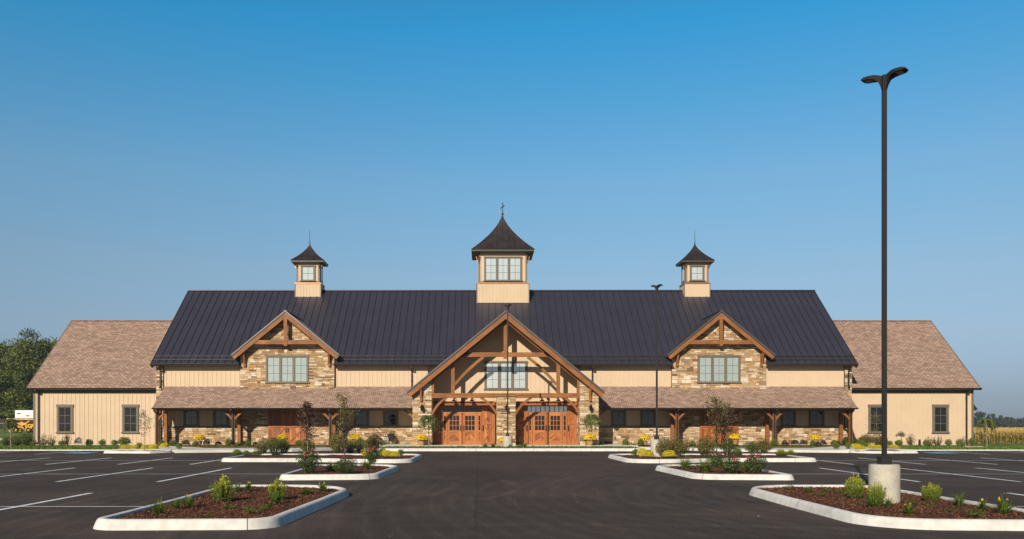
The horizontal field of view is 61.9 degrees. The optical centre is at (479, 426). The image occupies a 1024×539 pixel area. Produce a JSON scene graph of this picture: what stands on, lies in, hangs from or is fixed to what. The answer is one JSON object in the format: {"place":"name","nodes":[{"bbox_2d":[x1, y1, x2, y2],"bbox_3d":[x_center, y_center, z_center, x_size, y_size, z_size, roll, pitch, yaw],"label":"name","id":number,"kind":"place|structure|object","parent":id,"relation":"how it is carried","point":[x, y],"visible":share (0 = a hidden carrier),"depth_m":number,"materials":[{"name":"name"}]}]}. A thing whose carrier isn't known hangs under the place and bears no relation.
{"place":"outdoors","nodes":[
{"label":"outdoors","id":0,"kind":"place"},
{"bbox_2d":[0,419,32,444],"bbox_3d":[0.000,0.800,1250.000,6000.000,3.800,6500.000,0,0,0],"label":"ground","id":1,"kind":"structure","parent":0,"point":[5,434],"depth_m":86.36,"materials":[{"name":"plant"}]},
{"bbox_2d":[0,338,19,412],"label":"broadleaf tree","id":2,"kind":"object","parent":1,"relation":"on","point":[4,347],"visible":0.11,"depth_m":124.70,"materials":[{"name":"green plant"}]},
{"bbox_2d":[0,409,26,418],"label":"roadside bush","id":3,"kind":"object","parent":1,"relation":"on","point":[11,412],"visible":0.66,"depth_m":112.81,"materials":[{"name":"green plant"}]},
{"bbox_2d":[7,418,32,432],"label":"farm machine","id":4,"kind":"object","parent":1,"relation":"on","point":[28,428],"visible":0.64,"depth_m":83.04,"materials":[{"name":"yellow paint"}]},
{"bbox_2d":[15,410,32,417],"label":"sign board","id":5,"kind":"object","parent":4,"relation":"on","point":[23,413],"visible":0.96,"depth_m":83.70,"materials":[{"name":"white"}]},
{"bbox_2d":[0,328,57,409],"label":"broadleaf tree","id":6,"kind":"object","parent":1,"relation":"on","point":[26,360],"visible":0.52,"depth_m":118.82,"materials":[{"name":"green plant"}]},
{"bbox_2d":[25,203,981,445],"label":"barn building","id":7,"kind":"structure","parent":1,"relation":"on","point":[252,366],"depth_m":56.48,"materials":[{"name":"beige wood"}]},
{"bbox_2d":[56,404,73,432],"bbox_3d":[-27.875,-0.494,57.350,1.191,1.944,0.120,0,0,0],"label":"window","id":8,"kind":"structure","parent":7,"relation":"in","point":[64,411],"depth_m":57.37,"materials":[{"name":"grey glass"}]},
{"bbox_2d":[121,404,139,432],"bbox_3d":[-23.473,-0.494,57.350,1.202,1.944,0.120,0,0,0],"label":"window","id":9,"kind":"structure","parent":7,"relation":"in","point":[129,423],"depth_m":57.37,"materials":[{"name":"grey glass"}]},
{"bbox_2d":[182,411,198,425],"bbox_3d":[-18.919,-0.560,55.950,1.089,1.120,0.120,0,0,0],"label":"window","id":10,"kind":"structure","parent":7,"relation":"in","point":[190,418],"depth_m":55.97,"materials":[{"name":"grey glass"}]},
{"bbox_2d":[212,411,228,425],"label":"window","id":11,"kind":"structure","parent":7,"relation":"in","point":[220,418],"depth_m":55.97,"materials":[{"name":"grey glass"}]},
{"bbox_2d":[268,411,286,444],"bbox_3d":[-13.206,0.020,55.735,1.248,2.360,0.170,0,0,0],"label":"sliding barn door","id":12,"kind":"structure","parent":7,"relation":"in","point":[277,420],"depth_m":55.74,"materials":[{"name":"brown wood"}]},
{"bbox_2d":[265,355,308,382],"bbox_3d":[-12.570,-3.730,55.750,2.900,1.843,0.120,0,0,0],"label":"window","id":13,"kind":"structure","parent":7,"relation":"in","point":[279,368],"depth_m":55.78,"materials":[{"name":"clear glass"}]},
{"bbox_2d":[287,411,306,444],"bbox_3d":[-11.934,0.020,55.760,1.248,2.360,0.120,0,0,0],"label":"sliding barn door","id":14,"kind":"structure","parent":7,"relation":"in","point":[294,433],"depth_m":55.74,"materials":[{"name":"brown wood"}]},
{"bbox_2d":[353,411,369,425],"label":"window","id":15,"kind":"structure","parent":7,"relation":"in","point":[363,420],"depth_m":55.97,"materials":[{"name":"grey glass"}]},
{"bbox_2d":[382,411,398,425],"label":"window","id":16,"kind":"structure","parent":7,"relation":"in","point":[390,418],"depth_m":55.97,"materials":[{"name":"grey glass"}]},
{"bbox_2d":[433,406,442,444],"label":"sliding barn door","id":17,"kind":"structure","parent":7,"relation":"in","point":[437,437],"depth_m":53.83,"materials":[{"name":"brown wood"}]},
{"bbox_2d":[447,412,461,444],"bbox_3d":[-1.588,0.139,53.960,0.900,2.053,0.140,0,0,0],"label":"entry door","id":18,"kind":"structure","parent":7,"relation":"in","point":[454,419],"depth_m":53.92,"materials":[{"name":"brown wood"}]},
{"bbox_2d":[463,412,476,444],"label":"entry door","id":19,"kind":"structure","parent":7,"relation":"in","point":[469,418],"depth_m":53.92,"materials":[{"name":"brown wood"}]},
{"bbox_2d":[482,406,494,444],"bbox_3d":[0.561,-0.047,53.890,0.838,2.405,0.260,0,0,0],"label":"sliding barn door","id":20,"kind":"structure","parent":7,"relation":"in","point":[489,422],"depth_m":53.83,"materials":[{"name":"brown wood"}]},
{"bbox_2d":[484,361,527,389],"bbox_3d":[1.667,-3.213,53.950,2.814,1.818,0.120,0,0,0],"label":"window","id":21,"kind":"structure","parent":7,"relation":"in","point":[495,372],"depth_m":53.97,"materials":[{"name":"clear glass"}]},
{"bbox_2d":[515,406,527,444],"bbox_3d":[2.625,-0.047,53.890,0.850,2.405,0.260,0,0,0],"label":"sliding barn door","id":22,"kind":"structure","parent":7,"relation":"in","point":[521,428],"depth_m":53.83,"materials":[{"name":"brown wood"}]},
{"bbox_2d":[532,412,546,444],"bbox_3d":[3.800,0.139,53.960,0.900,2.053,0.140,0,0,0],"label":"entry door","id":23,"kind":"structure","parent":7,"relation":"in","point":[539,419],"depth_m":53.92,"materials":[{"name":"brown wood"}]},
{"bbox_2d":[548,412,561,444],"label":"entry door","id":24,"kind":"structure","parent":7,"relation":"in","point":[554,418],"depth_m":53.92,"materials":[{"name":"brown wood"}]},
{"bbox_2d":[567,406,576,444],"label":"sliding barn door","id":25,"kind":"structure","parent":7,"relation":"in","point":[571,412],"depth_m":53.83,"materials":[{"name":"brown wood"}]},
{"bbox_2d":[610,411,626,425],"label":"window","id":26,"kind":"structure","parent":7,"relation":"in","point":[618,418],"depth_m":55.97,"materials":[{"name":"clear glass"}]},
{"bbox_2d":[640,411,655,425],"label":"window","id":27,"kind":"structure","parent":7,"relation":"in","point":[647,418],"depth_m":55.97,"materials":[{"name":"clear glass"}]},
{"bbox_2d":[700,411,718,444],"bbox_3d":[15.014,0.020,55.760,1.248,2.360,0.120,0,0,0],"label":"sliding barn door","id":28,"kind":"structure","parent":7,"relation":"in","point":[704,428],"depth_m":55.74,"materials":[{"name":"brown wood"}]},
{"bbox_2d":[697,355,741,382],"bbox_3d":[15.650,-3.730,55.750,2.900,1.843,0.120,0,0,0],"label":"window","id":29,"kind":"structure","parent":7,"relation":"in","point":[710,368],"depth_m":55.78,"materials":[{"name":"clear glass"}]},
{"bbox_2d":[719,411,738,444],"bbox_3d":[16.286,0.020,55.760,1.248,2.360,0.120,0,0,0],"label":"sliding barn door","id":30,"kind":"structure","parent":7,"relation":"in","point":[735,427],"depth_m":55.70,"materials":[{"name":"brown wood"}]},
{"bbox_2d":[780,411,796,425],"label":"window","id":31,"kind":"structure","parent":7,"relation":"in","point":[788,418],"depth_m":55.97,"materials":[{"name":"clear glass"}]},
{"bbox_2d":[808,411,824,425],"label":"window","id":32,"kind":"structure","parent":7,"relation":"in","point":[816,418],"depth_m":55.97,"materials":[{"name":"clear glass"}]},
{"bbox_2d":[867,404,880,432],"bbox_3d":[26.687,-0.494,57.350,1.202,1.944,0.120,0,0,0],"label":"window","id":33,"kind":"structure","parent":7,"relation":"in","point":[872,408],"depth_m":57.37,"materials":[{"name":"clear glass"}]},
{"bbox_2d":[932,404,949,432],"bbox_3d":[30.988,-0.494,57.350,1.187,1.944,0.120,0,0,0],"label":"window","id":34,"kind":"structure","parent":7,"relation":"in","point":[940,412],"depth_m":57.37,"materials":[{"name":"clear glass"}]},
{"bbox_2d":[974,427,1023,443],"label":"corn field","id":35,"kind":"structure","parent":1,"relation":"on","point":[1008,435],"depth_m":86.72,"materials":[{"name":"yellow plant"}]},
{"bbox_2d":[997,415,1017,427],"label":"distant tree","id":36,"kind":"object","parent":1,"relation":"on","point":[1010,421],"visible":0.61,"depth_m":347.09,"materials":[{"name":"green plant"}]},
{"bbox_2d":[3,445,128,449],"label":"lawn","id":37,"kind":"structure","parent":0,"point":[56,449],"depth_m":46.78,"materials":[{"name":"green plant"}]},
{"bbox_2d":[3,418,18,446],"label":"weeping tree","id":38,"kind":"object","parent":37,"relation":"on","point":[10,423],"visible":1,"depth_m":49.75,"materials":[{"name":"green plant"}]},
{"bbox_2d":[11,445,329,446],"bbox_3d":[-20.500,1.372,53.325,27.800,0.225,8.250,0,0,0],"label":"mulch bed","id":39,"kind":"object","parent":37,"relation":"on","point":[148,445],"visible":0.09,"depth_m":56.16,"materials":[{"name":"brown wood"}]},
{"bbox_2d":[17,433,34,445],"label":"dark shrub","id":40,"kind":"object","parent":39,"relation":"on","point":[26,439],"visible":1,"depth_m":55.22,"materials":[{"name":"green plant"}]},
{"bbox_2d":[0,445,1023,449],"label":"grass","id":41,"kind":"structure","parent":37,"relation":"on","point":[110,447],"depth_m":48.80,"materials":[{"name":"green plant"}]},
{"bbox_2d":[112,446,432,452],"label":"sidewalk","id":42,"kind":"structure","parent":0,"point":[174,449],"depth_m":44.10,"materials":[{"name":"concrete"}]},
{"bbox_2d":[379,444,637,446],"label":"sidewalk","id":43,"kind":"structure","parent":0,"point":[512,445],"depth_m":51.59,"materials":[{"name":"concrete"}]},
{"bbox_2d":[0,450,1023,538],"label":"parking lot","id":44,"kind":"structure","parent":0,"point":[552,494],"depth_m":18.56,"materials":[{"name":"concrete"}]},
{"bbox_2d":[0,450,110,450],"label":"kerb","id":45,"kind":"structure","parent":44,"relation":"on","point":[55,450],"depth_m":45.95,"materials":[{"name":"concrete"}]},
{"bbox_2d":[104,450,172,453],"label":"kerb","id":46,"kind":"structure","parent":44,"relation":"on","point":[140,451],"depth_m":42.25,"materials":[{"name":"concrete"}]},
{"bbox_2d":[120,450,163,450],"bbox_3d":[-17.114,1.237,42.911,2.880,0.042,1.520,0,0,0],"label":"mulch bed","id":47,"kind":"object","parent":46,"relation":"in","point":[142,450],"visible":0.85,"depth_m":43.34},
{"bbox_2d":[132,409,157,450],"bbox_3d":[-16.536,0.226,42.202,1.110,2.195,0.952,0,0,0],"label":"young tree","id":48,"kind":"object","parent":47,"relation":"on","point":[143,414],"visible":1,"depth_m":42.18,"materials":[{"name":"green plant"}]},
{"bbox_2d":[93,485,348,530],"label":"kerb","id":49,"kind":"structure","parent":44,"relation":"on","point":[107,522],"depth_m":12.42,"materials":[{"name":"concrete"}]},
{"bbox_2d":[112,485,338,518],"bbox_3d":[-4.294,1.391,15.882,2.790,0.057,6.930,0,0,0],"label":"mulch bed","id":50,"kind":"object","parent":44,"relation":"on","point":[196,511],"visible":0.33,"depth_m":14.81,"materials":[{"name":"brown wood"}]},
{"bbox_2d":[147,498,168,514],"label":"daylily","id":51,"kind":"object","parent":50,"relation":"on","point":[157,509],"visible":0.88,"depth_m":13.46,"materials":[{"name":"green plant"}]},
{"bbox_2d":[209,474,235,501],"bbox_3d":[-4.752,1.151,15.801,0.459,0.565,0.466,0,0,-36],"label":"golden shrub","id":52,"kind":"object","parent":50,"relation":"on","point":[221,492],"visible":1,"depth_m":15.72,"materials":[{"name":"green plant"}]},
{"bbox_2d":[267,477,286,499],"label":"golden shrub","id":53,"kind":"object","parent":50,"relation":"on","point":[276,487],"visible":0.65,"depth_m":16.19,"materials":[{"name":"green plant"}]},
{"bbox_2d":[267,489,291,503],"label":"daylily","id":54,"kind":"object","parent":50,"relation":"on","point":[277,498],"visible":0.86,"depth_m":15.17,"materials":[{"name":"green plant"}]},
{"bbox_2d":[254,437,267,453],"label":"bronze shrub","id":55,"kind":"object","parent":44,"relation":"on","point":[261,447],"visible":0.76,"depth_m":38.86,"materials":[{"name":"green plant"}]},
{"bbox_2d":[279,438,290,453],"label":"dark shrub","id":56,"kind":"object","parent":44,"relation":"on","point":[286,447],"visible":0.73,"depth_m":38.23,"materials":[{"name":"green plant"}]},
{"bbox_2d":[221,454,421,462],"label":"kerb","id":57,"kind":"structure","parent":44,"relation":"on","point":[409,460],"depth_m":33.31,"materials":[{"name":"concrete"}]},
{"bbox_2d":[235,454,416,458],"bbox_3d":[-6.315,1.284,35.175,7.470,0.068,5.400,0,0,0],"label":"mulch bed","id":58,"kind":"object","parent":44,"relation":"on","point":[336,456],"visible":0.5,"depth_m":35.95,"materials":[{"name":"brown wood"}]},
{"bbox_2d":[265,437,283,454],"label":"dark shrub","id":59,"kind":"object","parent":58,"relation":"on","point":[276,444],"visible":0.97,"depth_m":37.54,"materials":[{"name":"green plant"}]},
{"bbox_2d":[292,400,320,450],"bbox_3d":[-7.582,0.115,37.409,1.083,2.513,1.089,0,0,-34],"label":"purple leaf tree","id":60,"kind":"object","parent":58,"relation":"on","point":[304,413],"visible":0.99,"depth_m":37.36,"materials":[{"name":"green plant"}]},
{"bbox_2d":[328,429,348,453],"bbox_3d":[-6.386,0.716,38.242,1.063,1.178,0.958,0,0,22],"label":"bronze shrub","id":61,"kind":"object","parent":58,"relation":"on","point":[335,443],"visible":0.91,"depth_m":38.16,"materials":[{"name":"green plant"}]},
{"bbox_2d":[327,390,361,456],"bbox_3d":[-5.671,-0.070,35.652,1.279,2.906,1.558,0,0,-33],"label":"crab tree","id":62,"kind":"object","parent":58,"relation":"on","point":[345,413],"visible":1,"depth_m":35.56,"materials":[{"name":"green plant"}]},
{"bbox_2d":[279,464,398,479],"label":"kerb","id":63,"kind":"structure","parent":44,"relation":"on","point":[376,475],"depth_m":23.21,"materials":[{"name":"concrete"}]},
{"bbox_2d":[292,465,389,473],"bbox_3d":[-4.089,1.341,25.837,2.610,0.064,5.400,0,0,0],"label":"mulch bed","id":64,"kind":"object","parent":44,"relation":"on","point":[355,471],"visible":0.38,"depth_m":25.56,"materials":[{"name":"brown wood"}]},
{"bbox_2d":[295,445,321,472],"bbox_3d":[-4.906,0.960,24.557,0.805,0.812,0.731,0,0,-13],"label":"rose bush","id":65,"kind":"object","parent":64,"relation":"on","point":[306,465],"visible":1,"depth_m":24.46,"materials":[{"name":"green plant"}]},
{"bbox_2d":[332,456,358,473],"bbox_3d":[-3.813,1.102,24.264,0.737,0.536,0.822,0,0,-20],"label":"rose bush","id":66,"kind":"object","parent":64,"relation":"on","point":[346,465],"visible":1,"depth_m":24.18,"materials":[{"name":"green plant"}]},
{"bbox_2d":[345,440,357,453],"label":"dark shrub","id":67,"kind":"object","parent":44,"relation":"on","point":[350,447],"visible":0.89,"depth_m":39.55,"materials":[{"name":"green plant"}]},
{"bbox_2d":[363,444,381,463],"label":"rose bush","id":68,"kind":"object","parent":44,"relation":"on","point":[371,453],"visible":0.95,"depth_m":30.03,"materials":[{"name":"green plant"}]},
{"bbox_2d":[363,434,382,451],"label":"bronze shrub","id":69,"kind":"object","parent":44,"relation":"on","point":[369,442],"visible":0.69,"depth_m":38.14,"materials":[{"name":"green plant"}]},
{"bbox_2d":[0,451,1023,509],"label":"parking lines","id":70,"kind":"object","parent":44,"relation":"on","point":[229,468],"visible":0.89,"depth_m":32.03,"materials":[{"name":"paint"}]},
{"bbox_2d":[379,447,644,450],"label":"kerb","id":71,"kind":"structure","parent":44,"relation":"on","point":[513,449],"depth_m":45.29,"materials":[{"name":"concrete"}]},
{"bbox_2d":[616,455,797,458],"bbox_3d":[9.453,1.283,35.175,7.470,0.064,5.400,0,0,0],"label":"mulch bed","id":72,"kind":"object","parent":44,"relation":"on","point":[689,457],"visible":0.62,"depth_m":35.20,"materials":[{"name":"brown wood"}]},
{"bbox_2d":[650,284,662,456],"bbox_3d":[7.518,-2.261,36.200,0.536,7.482,0.536,0,0,0],"label":"light pole","id":73,"kind":"object","parent":72,"relation":"on","point":[654,441],"visible":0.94,"depth_m":36.16,"materials":[{"name":"metal"}]},
{"bbox_2d":[655,436,673,456],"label":"bronze shrub","id":74,"kind":"object","parent":72,"relation":"on","point":[667,446],"visible":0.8,"depth_m":35.70,"materials":[{"name":"green plant"}]},
{"bbox_2d":[671,436,690,456],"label":"bronze shrub","id":75,"kind":"object","parent":72,"relation":"on","point":[680,449],"visible":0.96,"depth_m":35.73,"materials":[{"name":"green plant"}]},
{"bbox_2d":[696,434,715,456],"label":"bronze shrub","id":76,"kind":"object","parent":72,"relation":"on","point":[705,450],"visible":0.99,"depth_m":35.18,"materials":[{"name":"green plant"}]},
{"bbox_2d":[700,395,736,456],"bbox_3d":[10.067,-0.046,36.284,1.611,2.852,1.772,0,0,0],"label":"crab tree","id":77,"kind":"object","parent":72,"relation":"on","point":[715,402],"visible":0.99,"depth_m":36.15,"materials":[{"name":"green plant"}]},
{"bbox_2d":[718,438,735,454],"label":"dark shrub","id":78,"kind":"object","parent":72,"relation":"on","point":[724,446],"visible":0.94,"depth_m":37.54,"materials":[{"name":"green plant"}]},
{"bbox_2d":[714,401,740,455],"bbox_3d":[10.880,0.123,37.446,1.218,2.498,1.298,0,0,0],"label":"purple leaf tree","id":79,"kind":"object","parent":72,"relation":"on","point":[727,429],"visible":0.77,"depth_m":37.36,"materials":[{"name":"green plant"}]},
{"bbox_2d":[608,454,816,462],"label":"kerb","id":80,"kind":"structure","parent":44,"relation":"on","point":[798,459],"depth_m":33.31,"materials":[{"name":"concrete"}]},
{"bbox_2d":[664,465,776,473],"bbox_3d":[7.154,1.339,25.837,2.610,0.064,5.400,0,0,0],"label":"mulch bed","id":81,"kind":"object","parent":44,"relation":"on","point":[710,472],"visible":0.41,"depth_m":25.41,"materials":[{"name":"brown wood"}]},
{"bbox_2d":[705,450,723,466],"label":"rose bush","id":82,"kind":"object","parent":81,"relation":"on","point":[716,459],"visible":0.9,"depth_m":27.81,"materials":[{"name":"green plant"}]},
{"bbox_2d":[718,454,742,472],"bbox_3d":[7.240,1.083,24.559,0.805,0.561,0.731,0,0,-28],"label":"rose bush","id":83,"kind":"object","parent":81,"relation":"on","point":[730,467],"visible":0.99,"depth_m":24.45,"materials":[{"name":"green plant"}]},
{"bbox_2d":[743,452,767,472],"bbox_3d":[7.945,1.039,24.546,0.736,0.653,0.767,0,0,25],"label":"rose bush","id":84,"kind":"object","parent":81,"relation":"on","point":[757,461],"visible":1,"depth_m":24.46,"materials":[{"name":"green plant"}]},
{"bbox_2d":[655,464,793,479],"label":"kerb","id":85,"kind":"structure","parent":44,"relation":"on","point":[692,475],"depth_m":23.23,"materials":[{"name":"concrete"}]},
{"bbox_2d":[743,441,758,453],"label":"dark shrub","id":86,"kind":"object","parent":44,"relation":"on","point":[750,447],"visible":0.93,"depth_m":38.17,"materials":[{"name":"green plant"}]},
{"bbox_2d":[753,438,772,453],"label":"bronze shrub","id":87,"kind":"object","parent":44,"relation":"on","point":[763,448],"visible":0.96,"depth_m":38.13,"materials":[{"name":"green plant"}]},
{"bbox_2d":[849,450,917,453],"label":"kerb","id":88,"kind":"structure","parent":44,"relation":"on","point":[877,452],"depth_m":42.28,"materials":[{"name":"concrete"}]},
{"bbox_2d":[749,485,1023,530],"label":"kerb","id":89,"kind":"structure","parent":44,"relation":"on","point":[920,523],"depth_m":12.79,"materials":[{"name":"concrete"}]},
{"bbox_2d":[759,486,1023,518],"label":"mulch bed","id":90,"kind":"object","parent":44,"relation":"on","point":[894,508],"visible":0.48,"depth_m":14.73,"materials":[{"name":"brown wood"}]},
{"bbox_2d":[843,473,865,498],"bbox_3d":[7.242,1.156,16.498,0.406,0.529,0.380,0,0,-36],"label":"golden shrub","id":91,"kind":"object","parent":90,"relation":"on","point":[853,490],"visible":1,"depth_m":16.45,"materials":[{"name":"green plant"}]},
{"bbox_2d":[856,493,882,506],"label":"daylily","id":92,"kind":"object","parent":90,"relation":"on","point":[872,503],"visible":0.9,"depth_m":14.67,"materials":[{"name":"green plant"}]},
{"bbox_2d":[866,479,886,504],"bbox_3d":[7.029,1.180,15.103,0.337,0.493,0.339,0,0,41],"label":"golden shrub","id":93,"kind":"object","parent":90,"relation":"on","point":[877,491],"visible":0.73,"depth_m":15.03,"materials":[{"name":"green plant"}]},
{"bbox_2d":[861,67,908,503],"bbox_3d":[7.470,-2.446,15.750,0.536,8.132,0.771,0,0,-15],"label":"light pole","id":94,"kind":"object","parent":90,"relation":"on","point":[885,470],"visible":0.93,"depth_m":15.71,"materials":[{"name":"metal"}]},
{"bbox_2d":[919,482,941,500],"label":"golden shrub","id":95,"kind":"object","parent":90,"relation":"on","point":[932,490],"visible":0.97,"depth_m":15.84,"materials":[{"name":"green plant"}]},
{"bbox_2d":[948,492,971,505],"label":"daylily","id":96,"kind":"object","parent":90,"relation":"on","point":[958,502],"visible":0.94,"depth_m":14.89,"materials":[{"name":"green plant"}]},
{"bbox_2d":[985,494,1022,513],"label":"daylily","id":97,"kind":"object","parent":90,"relation":"on","point":[1003,507],"visible":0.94,"depth_m":13.62,"materials":[{"name":"green plant"}]},
{"bbox_2d":[911,450,1023,450],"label":"kerb","id":98,"kind":"structure","parent":44,"relation":"on","point":[967,450],"depth_m":45.95,"materials":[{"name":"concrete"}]},
{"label":"grass strip","id":99,"kind":"structure","parent":44,"relation":"on","visible":0},
{"bbox_2d":[417,415,440,446],"bbox_3d":[-2.772,0.315,46.610,1.321,1.971,1.253,0,0,-43],"label":"weeping tree","id":100,"kind":"object","parent":99,"relation":"on","point":[424,418],"visible":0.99,"depth_m":46.37,"materials":[{"name":"green plant"}]},
{"bbox_2d":[503,304,511,446],"bbox_3d":[1.545,-2.653,47.000,0.536,8.106,0.536,0,0,0],"label":"light pole","id":101,"kind":"object","parent":99,"relation":"on","point":[507,439],"visible":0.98,"depth_m":46.96,"materials":[{"name":"metal"}]},
{"bbox_2d":[582,414,601,445],"bbox_3d":[6.109,0.294,46.583,0.855,2.012,1.206,0,0,-43],"label":"weeping tree","id":102,"kind":"object","parent":99,"relation":"on","point":[593,417],"visible":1,"depth_m":46.36,"materials":[{"name":"green plant"}]},
{"bbox_2d":[0,0,1023,418],"label":"sky","id":103,"kind":"structure","parent":0,"point":[152,152],"materials":[{"name":"blue"}]},
{"bbox_2d":[673,453,694,468],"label":"ornamental grass","id":104,"kind":"object","parent":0,"point":[684,465],"depth_m":26.52,"materials":[{"name":"green plant"}]},
{"bbox_2d":[691,455,720,472],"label":"ornamental grass","id":105,"kind":"object","parent":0,"point":[703,466],"depth_m":24.71,"materials":[{"name":"green plant"}]},
{"bbox_2d":[640,446,910,452],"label":"sidewalk","id":106,"kind":"structure","parent":0,"point":[841,449],"depth_m":44.08,"materials":[{"name":"concrete"}]},
{"bbox_2d":[909,444,1023,449],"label":"lawn","id":107,"kind":"structure","parent":0,"point":[980,449],"depth_m":46.78,"materials":[{"name":"green plant"}]},
{"bbox_2d":[976,417,997,446],"bbox_3d":[29.846,0.439,50.280,1.073,1.942,1.109,0,0,0],"label":"weeping tree","id":108,"kind":"object","parent":107,"relation":"on","point":[985,421],"visible":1,"depth_m":50.25,"materials":[{"name":"green plant"}]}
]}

